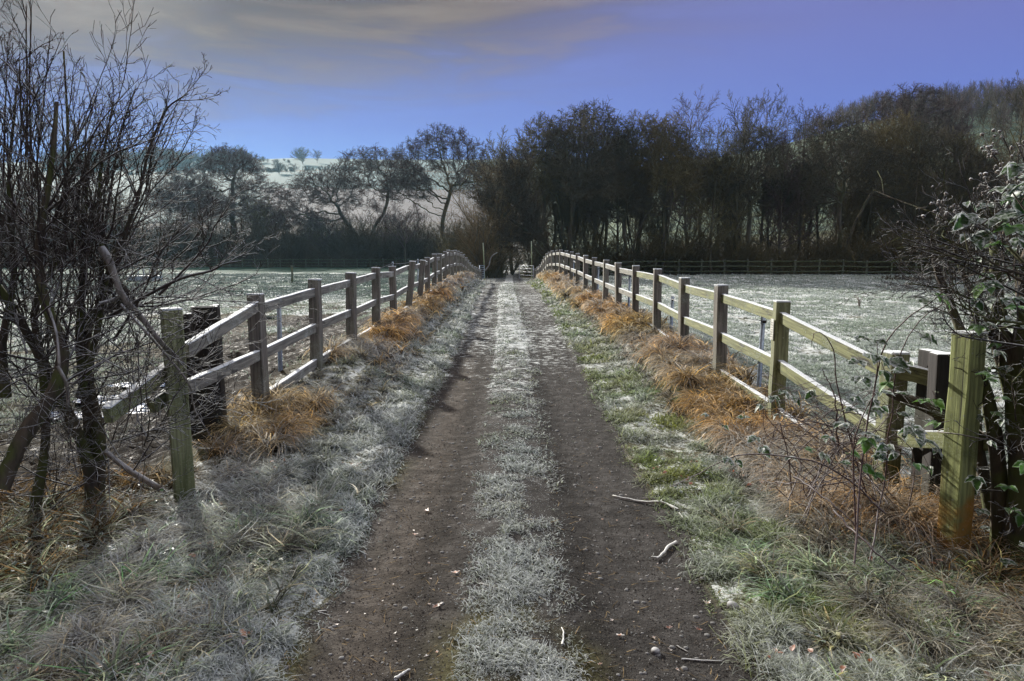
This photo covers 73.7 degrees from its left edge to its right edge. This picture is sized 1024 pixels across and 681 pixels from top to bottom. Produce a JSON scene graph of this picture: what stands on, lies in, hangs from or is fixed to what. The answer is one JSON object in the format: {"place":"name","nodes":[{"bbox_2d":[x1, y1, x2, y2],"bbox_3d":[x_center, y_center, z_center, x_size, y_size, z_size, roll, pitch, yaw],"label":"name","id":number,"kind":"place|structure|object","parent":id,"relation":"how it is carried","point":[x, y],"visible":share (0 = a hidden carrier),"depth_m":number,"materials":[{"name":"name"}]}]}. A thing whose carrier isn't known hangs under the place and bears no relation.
{"place":"outdoors","nodes":[
{"label":"outdoors","id":0,"kind":"place"},
{"bbox_2d":[0,263,1023,680],"bbox_3d":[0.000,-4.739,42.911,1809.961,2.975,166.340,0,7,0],"label":"field","id":1,"kind":"structure","parent":0,"point":[244,383],"depth_m":7.78,"materials":[{"name":"plant"}]},
{"bbox_2d":[0,455,211,596],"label":"dry stalks","id":2,"kind":"object","parent":1,"relation":"on","point":[157,478],"visible":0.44,"depth_m":4.46,"materials":[{"name":"brown plant"}]},
{"bbox_2d":[95,188,140,236],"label":"bare tree","id":3,"kind":"object","parent":1,"relation":"on","point":[124,217],"visible":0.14,"depth_m":110.74,"materials":[{"name":"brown plant"}]},
{"bbox_2d":[0,0,320,535],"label":"hawthorn hedge","id":4,"kind":"object","parent":1,"relation":"on","point":[89,439],"visible":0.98,"depth_m":4.08,"materials":[{"name":"brown plant"}]},
{"bbox_2d":[103,449,162,490],"bbox_3d":[-2.458,0.847,4.410,0.368,0.284,0.088,0,7,0],"label":"fallen branch","id":5,"kind":"object","parent":4,"relation":"on","point":[146,480],"visible":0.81,"depth_m":4.39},
{"bbox_2d":[5,460,348,677],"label":"weeds","id":6,"kind":"object","parent":1,"relation":"on","point":[162,552],"visible":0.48,"depth_m":3.90,"materials":[{"name":"green plant"}]},
{"bbox_2d":[155,197,203,251],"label":"bare tree","id":7,"kind":"object","parent":1,"relation":"on","point":[173,217],"visible":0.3,"depth_m":110.97,"materials":[{"name":"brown plant"}]},
{"bbox_2d":[140,162,223,223],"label":"bare tree","id":8,"kind":"object","parent":1,"relation":"on","point":[190,175],"visible":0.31,"depth_m":112.47,"materials":[{"name":"brown plant"}]},
{"bbox_2d":[16,453,361,680],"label":"weeds","id":9,"kind":"object","parent":1,"relation":"on","point":[243,632],"visible":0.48,"depth_m":2.95,"materials":[{"name":"green plant"}]},
{"bbox_2d":[0,470,379,680],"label":"rank grass","id":10,"kind":"structure","parent":1,"relation":"on","point":[289,541],"depth_m":3.65,"materials":[{"name":"plant"}]},
{"bbox_2d":[183,313,197,434],"bbox_3d":[-3.085,0.437,6.599,0.061,1.405,0.124,0,7,0],"label":"gate post","id":11,"kind":"object","parent":1,"relation":"on","point":[186,330],"visible":0.25,"depth_m":6.54,"materials":[{"name":"brown wood"}]},
{"bbox_2d":[191,306,223,439],"bbox_3d":[-2.842,0.426,6.397,0.242,1.492,0.169,0,7,0],"label":"gate post","id":12,"kind":"object","parent":1,"relation":"on","point":[203,353],"visible":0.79,"depth_m":6.34,"materials":[{"name":"brown wood"}]},
{"bbox_2d":[209,304,226,426],"bbox_3d":[-2.871,0.372,6.691,0.081,1.447,0.166,-2,7,-11],"label":"gate post","id":13,"kind":"object","parent":1,"relation":"on","point":[222,362],"visible":0.25,"depth_m":6.67,"materials":[{"name":"brown wood"}]},
{"bbox_2d":[152,142,299,248],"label":"bare tree","id":14,"kind":"object","parent":1,"relation":"on","point":[235,182],"visible":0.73,"depth_m":108.17,"materials":[{"name":"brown plant"}]},
{"bbox_2d":[0,275,481,680],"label":"long grass","id":15,"kind":"structure","parent":1,"relation":"on","point":[76,635],"depth_m":3.92,"materials":[{"name":"plant"}]},
{"bbox_2d":[0,273,483,444],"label":"field grass","id":16,"kind":"structure","parent":1,"relation":"on","point":[329,295],"depth_m":28.68,"materials":[{"name":"plant"}]},
{"bbox_2d":[3,277,488,680],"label":"verge grass","id":17,"kind":"structure","parent":1,"relation":"on","point":[393,431],"depth_m":4.27,"materials":[{"name":"plant"}]},
{"bbox_2d":[0,199,498,266],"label":"undergrowth","id":18,"kind":"object","parent":1,"relation":"on","point":[350,246],"visible":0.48,"depth_m":105.28,"materials":[{"name":"plant"}]},
{"bbox_2d":[235,188,290,245],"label":"bare tree","id":19,"kind":"object","parent":1,"relation":"on","point":[265,212],"visible":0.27,"depth_m":109.00,"materials":[{"name":"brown plant"}]},
{"bbox_2d":[141,258,431,267],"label":"field fence","id":20,"kind":"object","parent":1,"relation":"on","point":[305,262],"visible":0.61,"depth_m":101.81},
{"bbox_2d":[102,250,481,501],"bbox_3d":[-2.464,-2.535,27.947,0.464,2.373,48.019,0,7,0],"label":"post and rail fence","id":21,"kind":"object","parent":1,"relation":"on","point":[255,358],"visible":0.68,"depth_m":7.00,"materials":[{"name":"brown wood"}]},
{"bbox_2d":[304,204,354,266],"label":"bare tree","id":22,"kind":"object","parent":1,"relation":"on","point":[329,230],"visible":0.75,"depth_m":105.75,"materials":[{"name":"brown plant"}]},
{"bbox_2d":[193,270,479,468],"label":"orange grass","id":23,"kind":"structure","parent":1,"relation":"on","point":[394,326],"depth_m":7.20,"materials":[{"name":"plant"}]},
{"bbox_2d":[266,143,429,266],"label":"bare tree","id":24,"kind":"object","parent":1,"relation":"on","point":[370,169],"visible":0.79,"depth_m":105.01,"materials":[{"name":"brown plant"}]},
{"bbox_2d":[276,259,437,370],"bbox_3d":[-3.355,-1.661,20.893,0.162,1.661,24.232,0,7,-1],"label":"wire fence","id":25,"kind":"object","parent":1,"relation":"on","point":[279,336],"visible":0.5,"depth_m":8.99,"materials":[{"name":"metal"}]},
{"bbox_2d":[364,196,426,265],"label":"bare tree","id":26,"kind":"object","parent":1,"relation":"on","point":[395,220],"visible":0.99,"depth_m":98.79,"materials":[{"name":"brown plant"}]},
{"bbox_2d":[376,122,500,249],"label":"bare tree","id":27,"kind":"object","parent":1,"relation":"on","point":[408,179],"visible":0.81,"depth_m":88.61,"materials":[{"name":"brown plant"}]},
{"bbox_2d":[421,219,520,278],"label":"undergrowth","id":28,"kind":"object","parent":1,"relation":"on","point":[500,274],"visible":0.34,"depth_m":57.81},
{"bbox_2d":[435,196,510,275],"bbox_3d":[-2.750,-8.552,56.411,5.882,7.187,8.393,1,7,5],"label":"bare shrub","id":29,"kind":"object","parent":1,"relation":"on","point":[475,248],"visible":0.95,"depth_m":54.98,"materials":[{"name":"brown plant"}]},
{"bbox_2d":[435,153,535,277],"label":"bare tree","id":30,"kind":"object","parent":1,"relation":"on","point":[501,254],"visible":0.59,"depth_m":56.67,"materials":[{"name":"brown plant"}]},
{"bbox_2d":[478,125,541,273],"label":"bare tree","id":31,"kind":"object","parent":1,"relation":"on","point":[491,150],"visible":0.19,"depth_m":69.62,"materials":[{"name":"brown plant"}]},
{"bbox_2d":[464,144,559,268],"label":"leaning tree","id":32,"kind":"object","parent":1,"relation":"on","point":[528,209],"visible":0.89,"depth_m":56.61,"materials":[{"name":"brown plant"}]},
{"bbox_2d":[503,110,576,261],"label":"bare tree","id":33,"kind":"object","parent":1,"relation":"on","point":[535,146],"visible":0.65,"depth_m":60.71,"materials":[{"name":"brown plant"}]},
{"bbox_2d":[539,147,596,249],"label":"bare tree","id":34,"kind":"object","parent":1,"relation":"on","point":[565,212],"visible":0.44,"depth_m":64.60,"materials":[{"name":"brown plant"}]},
{"bbox_2d":[526,105,623,270],"bbox_3d":[5.220,-13.041,60.882,7.006,15.164,10.841,-5,8,-36],"label":"bare tree","id":35,"kind":"object","parent":1,"relation":"on","point":[579,176],"visible":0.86,"depth_m":58.88,"materials":[{"name":"brown plant"}]},
{"bbox_2d":[545,95,644,254],"bbox_3d":[7.943,-14.381,64.732,7.772,16.823,12.027,-4,8,-32],"label":"bare tree","id":36,"kind":"object","parent":1,"relation":"on","point":[608,118],"visible":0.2,"depth_m":62.24,"materials":[{"name":"brown plant"}]},
{"bbox_2d":[572,149,639,244],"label":"bare tree","id":37,"kind":"object","parent":1,"relation":"on","point":[629,215],"visible":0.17,"depth_m":62.62,"materials":[{"name":"brown plant"}]},
{"bbox_2d":[579,118,649,253],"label":"bare tree","id":38,"kind":"object","parent":1,"relation":"on","point":[618,194],"visible":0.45,"depth_m":59.98,"materials":[{"name":"brown plant"}]},
{"bbox_2d":[578,154,673,262],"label":"bare tree","id":39,"kind":"object","parent":1,"relation":"on","point":[642,194],"visible":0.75,"depth_m":59.37,"materials":[{"name":"brown plant"}]},
{"bbox_2d":[596,109,674,259],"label":"bare tree","id":40,"kind":"object","parent":1,"relation":"on","point":[641,125],"visible":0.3,"depth_m":61.12,"materials":[{"name":"brown plant"}]},
{"bbox_2d":[639,187,683,251],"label":"bare tree","id":41,"kind":"object","parent":1,"relation":"on","point":[657,222],"visible":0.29,"depth_m":64.49,"materials":[{"name":"brown plant"}]},
{"bbox_2d":[626,111,703,273],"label":"bare tree","id":42,"kind":"object","parent":1,"relation":"on","point":[664,176],"visible":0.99,"depth_m":57.13,"materials":[{"name":"brown plant"}]},
{"bbox_2d":[573,261,766,389],"bbox_3d":[2.682,-1.266,18.273,0.234,1.717,21.526,0,7,-1],"label":"wire fence","id":43,"kind":"object","parent":1,"relation":"on","point":[763,320],"visible":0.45,"depth_m":7.71,"materials":[{"name":"metal"}]},
{"bbox_2d":[645,135,708,258],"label":"bare tree","id":44,"kind":"object","parent":1,"relation":"on","point":[677,189],"visible":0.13,"depth_m":62.95,"materials":[{"name":"brown plant"}]},
{"bbox_2d":[642,86,728,253],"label":"bare tree","id":45,"kind":"object","parent":1,"relation":"on","point":[696,153],"visible":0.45,"depth_m":60.30,"materials":[{"name":"brown plant"}]},
{"bbox_2d":[658,145,742,249],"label":"bare tree","id":46,"kind":"object","parent":1,"relation":"on","point":[699,195],"visible":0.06,"depth_m":66.10,"materials":[{"name":"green plant"}]},
{"bbox_2d":[671,118,761,273],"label":"bare tree","id":47,"kind":"object","parent":1,"relation":"on","point":[711,228],"visible":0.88,"depth_m":57.90,"materials":[{"name":"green plant"}]},
{"bbox_2d":[694,135,760,253],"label":"bare tree","id":48,"kind":"object","parent":1,"relation":"on","point":[741,220],"visible":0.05,"depth_m":68.52,"materials":[{"name":"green plant"}]},
{"bbox_2d":[692,164,766,254],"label":"bare tree","id":49,"kind":"object","parent":1,"relation":"on","point":[711,201],"visible":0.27,"depth_m":60.99,"materials":[{"name":"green plant"}]},
{"bbox_2d":[707,90,769,273],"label":"bare tree","id":50,"kind":"object","parent":1,"relation":"on","point":[745,122],"visible":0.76,"depth_m":57.99,"materials":[{"name":"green plant"}]},
{"bbox_2d":[698,119,806,273],"bbox_3d":[20.999,-12.482,60.068,10.250,13.738,6.624,-2,7,-20],"label":"bare tree","id":51,"kind":"object","parent":1,"relation":"on","point":[768,144],"visible":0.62,"depth_m":58.76,"materials":[{"name":"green plant"}]},
{"bbox_2d":[532,269,989,557],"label":"orange grass","id":52,"kind":"structure","parent":1,"relation":"on","point":[627,324],"depth_m":6.25,"materials":[{"name":"plant"}]},
{"bbox_2d":[534,250,988,553],"bbox_3d":[2.146,-2.497,27.568,0.508,2.353,47.988,0,7,-1],"label":"post and rail fence","id":53,"kind":"object","parent":1,"relation":"on","point":[959,462],"visible":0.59,"depth_m":5.51,"materials":[{"name":"brown wood"}]},
{"bbox_2d":[886,388,944,424],"bbox_3d":[2.642,0.431,4.436,0.083,0.202,0.399,-6,9,-40],"label":"fence rail","id":54,"kind":"object","parent":53,"relation":"attached to","point":[899,398],"visible":0.59,"depth_m":4.41,"materials":[{"name":"brown wood"}]},
{"bbox_2d":[503,208,1023,276],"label":"undergrowth","id":55,"kind":"object","parent":1,"relation":"on","point":[674,251],"visible":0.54,"depth_m":58.96,"materials":[{"name":"plant"}]},
{"bbox_2d":[725,84,814,269],"bbox_3d":[22.827,-14.364,61.874,9.115,16.967,8.631,5,8,36],"label":"bare tree","id":56,"kind":"object","parent":1,"relation":"on","point":[778,129],"visible":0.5,"depth_m":60.78,"materials":[{"name":"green plant"}]},
{"bbox_2d":[526,278,1023,680],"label":"verge grass","id":57,"kind":"structure","parent":1,"relation":"on","point":[755,626],"depth_m":4.05,"materials":[{"name":"plant"}]},
{"bbox_2d":[750,140,802,270],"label":"bare tree","id":58,"kind":"object","parent":1,"relation":"on","point":[766,233],"visible":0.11,"depth_m":62.73,"materials":[{"name":"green plant"}]},
{"bbox_2d":[541,279,1023,680],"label":"long grass","id":59,"kind":"structure","parent":1,"relation":"on","point":[819,540],"depth_m":3.33,"materials":[{"name":"plant"}]},
{"bbox_2d":[671,384,918,589],"bbox_3d":[1.706,0.735,4.121,1.245,0.810,1.229,3,8,24],"label":"bramble","id":60,"kind":"object","parent":59,"relation":"on","point":[866,468],"visible":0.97,"depth_m":4.00,"materials":[{"name":"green plant"}]},
{"bbox_2d":[751,124,817,273],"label":"bare tree","id":61,"kind":"object","parent":1,"relation":"on","point":[779,235],"visible":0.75,"depth_m":58.73,"materials":[{"name":"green plant"}]},
{"bbox_2d":[562,258,1017,275],"bbox_3d":[26.459,-5.839,56.703,47.705,1.943,0.235,1,7,7],"label":"field fence","id":62,"kind":"object","parent":1,"relation":"on","point":[819,261],"visible":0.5,"depth_m":57.14,"materials":[{"name":"wood"}]},
{"bbox_2d":[575,273,1015,468],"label":"field grass","id":63,"kind":"structure","parent":1,"relation":"on","point":[896,311],"depth_m":20.07,"materials":[{"name":"plant"}]},
{"bbox_2d":[762,147,829,267],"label":"bare tree","id":64,"kind":"object","parent":1,"relation":"on","point":[803,225],"visible":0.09,"depth_m":68.14,"materials":[{"name":"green plant"}]},
{"bbox_2d":[759,97,850,265],"bbox_3d":[25.904,-13.574,60.792,8.390,15.618,7.944,-6,9,-43],"label":"bare tree","id":65,"kind":"object","parent":1,"relation":"on","point":[794,163],"visible":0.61,"depth_m":60.02,"materials":[{"name":"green plant"}]},
{"bbox_2d":[785,153,843,269],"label":"bare tree","id":66,"kind":"object","parent":1,"relation":"on","point":[820,210],"visible":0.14,"depth_m":65.54,"materials":[{"name":"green plant"}]},
{"bbox_2d":[781,101,854,253],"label":"bare tree","id":67,"kind":"object","parent":1,"relation":"on","point":[816,208],"visible":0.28,"depth_m":64.20,"materials":[{"name":"brown plant"}]},
{"bbox_2d":[653,457,1001,680],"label":"weeds","id":68,"kind":"object","parent":1,"relation":"on","point":[841,667],"visible":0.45,"depth_m":2.83,"materials":[{"name":"green plant"}]},
{"bbox_2d":[740,367,921,539],"bbox_3d":[2.111,0.808,4.286,1.184,1.238,0.705,0,7,0],"label":"bramble","id":69,"kind":"object","parent":1,"relation":"on","point":[822,477],"visible":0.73,"depth_m":4.44,"materials":[{"name":"plant"}]},
{"bbox_2d":[653,453,1023,677],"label":"weeds","id":70,"kind":"object","parent":1,"relation":"on","point":[864,573],"visible":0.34,"depth_m":3.53,"materials":[{"name":"green plant"}]},
{"bbox_2d":[779,112,909,270],"bbox_3d":[28.395,-12.526,58.975,10.143,14.188,6.555,2,7,14],"label":"bare tree","id":71,"kind":"object","parent":1,"relation":"on","point":[881,158],"visible":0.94,"depth_m":57.85,"materials":[{"name":"brown plant"}]},
{"bbox_2d":[825,142,868,248],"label":"bare tree","id":72,"kind":"object","parent":1,"relation":"on","point":[845,200],"visible":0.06,"depth_m":72.52,"materials":[{"name":"brown plant"}]},
{"bbox_2d":[821,169,886,257],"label":"bare tree","id":73,"kind":"object","parent":1,"relation":"on","point":[853,215],"visible":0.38,"depth_m":61.72,"materials":[{"name":"brown plant"}]},
{"bbox_2d":[695,498,1023,680],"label":"rank grass","id":74,"kind":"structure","parent":1,"relation":"on","point":[755,563],"depth_m":3.43,"materials":[{"name":"plant"}]},
{"bbox_2d":[819,117,928,246],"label":"bare tree","id":75,"kind":"object","parent":1,"relation":"on","point":[872,198],"visible":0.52,"depth_m":59.57,"materials":[{"name":"brown plant"}]},
{"bbox_2d":[852,107,936,270],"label":"bare tree","id":76,"kind":"object","parent":1,"relation":"on","point":[900,121],"visible":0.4,"depth_m":59.92,"materials":[{"name":"brown plant"}]},
{"bbox_2d":[866,168,925,254],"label":"bare tree","id":77,"kind":"object","parent":1,"relation":"on","point":[894,216],"visible":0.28,"depth_m":60.89,"materials":[{"name":"brown plant"}]},
{"bbox_2d":[869,169,952,253],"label":"bare tree","id":78,"kind":"object","parent":1,"relation":"on","point":[923,212],"visible":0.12,"depth_m":63.59,"materials":[{"name":"brown plant"}]},
{"bbox_2d":[811,264,1021,566],"bbox_3d":[2.195,0.379,3.882,0.850,1.633,1.024,0,7,0],"label":"bramble","id":79,"kind":"object","parent":1,"relation":"on","point":[899,364],"visible":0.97,"depth_m":3.73,"materials":[{"name":"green plant"}]},
{"bbox_2d":[866,113,967,265],"bbox_3d":[34.932,-12.535,58.895,7.481,13.926,7.084,-5,9,-38],"label":"bare tree","id":80,"kind":"object","parent":1,"relation":"on","point":[915,203],"visible":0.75,"depth_m":58.09,"materials":[{"name":"brown plant"}]},
{"bbox_2d":[819,477,1023,655],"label":"dry stalks","id":81,"kind":"object","parent":1,"relation":"on","point":[1004,578],"visible":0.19,"depth_m":3.67,"materials":[{"name":"brown plant"}]},
{"bbox_2d":[875,273,975,280],"bbox_3d":[28.347,-4.306,47.017,5.933,0.664,5.620,0,7,0],"label":"weed patch","id":82,"kind":"object","parent":1,"relation":"on","point":[890,277],"visible":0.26,"depth_m":47.02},
{"bbox_2d":[910,348,943,494],"bbox_3d":[2.961,0.736,4.874,0.087,1.347,0.206,-1,7,-6],"label":"gate post","id":83,"kind":"object","parent":1,"relation":"on","point":[923,360],"visible":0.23,"depth_m":4.88,"materials":[{"name":"brown wood"}]},
{"bbox_2d":[833,89,1023,571],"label":"bramble hedge","id":84,"kind":"object","parent":1,"relation":"on","point":[1001,489],"visible":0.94,"depth_m":3.57,"materials":[{"name":"green plant"}]},
{"bbox_2d":[921,352,949,508],"bbox_3d":[2.884,0.757,4.576,0.205,1.360,0.125,0,7,6],"label":"gate post","id":85,"kind":"object","parent":1,"relation":"on","point":[938,373],"visible":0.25,"depth_m":4.53,"materials":[{"name":"brown wood"}]},
{"bbox_2d":[886,122,1004,268],"bbox_3d":[38.114,-12.482,60.944,6.267,13.565,9.698,-5,9,-38],"label":"bare tree","id":86,"kind":"object","parent":1,"relation":"on","point":[971,174],"visible":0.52,"depth_m":59.09,"materials":[{"name":"brown plant"}]},
{"bbox_2d":[898,132,993,243],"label":"bare tree","id":87,"kind":"object","parent":1,"relation":"on","point":[943,228],"visible":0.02,"depth_m":68.26,"materials":[{"name":"brown plant"}]},
{"bbox_2d":[919,131,997,273],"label":"bare tree","id":88,"kind":"object","parent":1,"relation":"on","point":[967,181],"visible":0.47,"depth_m":58.43,"materials":[{"name":"brown plant"}]},
{"bbox_2d":[944,136,1013,233],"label":"bare tree","id":89,"kind":"object","parent":1,"relation":"on","point":[984,208],"visible":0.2,"depth_m":59.10,"materials":[{"name":"brown plant"}]},
{"bbox_2d":[942,127,1023,244],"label":"bare tree","id":90,"kind":"object","parent":1,"relation":"on","point":[1007,159],"visible":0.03,"depth_m":65.80,"materials":[{"name":"brown plant"}]},
{"bbox_2d":[965,70,1023,237],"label":"bare tree","id":91,"kind":"object","parent":1,"relation":"on","point":[997,145],"visible":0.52,"depth_m":60.30,"materials":[{"name":"brown plant"}]},
{"bbox_2d":[0,107,1023,265],"bbox_3d":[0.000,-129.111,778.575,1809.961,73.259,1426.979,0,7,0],"label":"hill","id":92,"kind":"structure","parent":0,"point":[280,178],"depth_m":241.73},
{"bbox_2d":[39,144,257,168],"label":"distant wood","id":93,"kind":"object","parent":92,"relation":"on","point":[190,160],"visible":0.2,"depth_m":439.04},
{"bbox_2d":[58,164,353,175],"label":"hedgerow","id":94,"kind":"object","parent":92,"relation":"on","point":[290,169],"visible":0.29,"depth_m":386.37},
{"bbox_2d":[290,147,311,163],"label":"bare tree","id":95,"kind":"object","parent":92,"relation":"on","point":[302,154],"visible":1,"depth_m":436.79,"materials":[{"name":"grey plant"}]},
{"bbox_2d":[614,165,658,255],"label":"bare tree","id":96,"kind":"object","parent":92,"relation":"on","point":[633,223],"visible":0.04,"depth_m":81.84,"materials":[{"name":"brown plant"}]},
{"bbox_2d":[834,81,982,229],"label":"bare tree","id":97,"kind":"object","parent":92,"relation":"on","point":[902,101],"visible":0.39,"depth_m":79.73,"materials":[{"name":"brown plant"}]},
{"bbox_2d":[958,103,982,136],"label":"bare tree","id":98,"kind":"object","parent":92,"relation":"on","point":[968,120],"visible":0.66,"depth_m":149.25,"materials":[{"name":"brown plant"}]},
{"bbox_2d":[971,91,992,132],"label":"bare tree","id":99,"kind":"object","parent":92,"relation":"on","point":[985,109],"visible":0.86,"depth_m":169.50,"materials":[{"name":"brown plant"}]},
{"bbox_2d":[982,95,1004,133],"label":"bare tree","id":100,"kind":"object","parent":92,"relation":"on","point":[992,114],"visible":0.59,"depth_m":164.54,"materials":[{"name":"brown plant"}]},
{"bbox_2d":[0,0,1023,162],"label":"sky","id":101,"kind":"structure","parent":0,"point":[328,77],"materials":[{"name":"blue"}]},
{"bbox_2d":[255,274,780,680],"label":"dirt track","id":102,"kind":"structure","parent":0,"point":[533,308],"depth_m":4.04,"materials":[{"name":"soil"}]},
{"bbox_2d":[223,359,776,680],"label":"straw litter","id":103,"kind":"object","parent":102,"relation":"on","point":[500,616],"visible":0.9,"depth_m":3.21,"materials":[{"name":"beige plant"}]},
{"bbox_2d":[504,246,530,274],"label":"bare shrub","id":104,"kind":"object","parent":102,"relation":"on","point":[515,267],"visible":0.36,"depth_m":67.37,"materials":[{"name":"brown plant"}]},
{"bbox_2d":[438,282,598,680],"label":"crown grass","id":105,"kind":"structure","parent":102,"relation":"on","point":[482,654],"depth_m":3.68,"materials":[{"name":"plant"}]},
{"bbox_2d":[284,333,761,680],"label":"stones","id":106,"kind":"object","parent":102,"relation":"on","point":[600,592],"visible":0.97,"depth_m":3.63,"materials":[{"name":"stone"}]},
{"bbox_2d":[612,495,678,510],"bbox_3d":[0.945,1.111,4.743,0.527,0.052,0.115,7,10,44],"label":"fallen stick","id":107,"kind":"object","parent":102,"relation":"on","point":[660,501],"visible":0.95,"depth_m":4.73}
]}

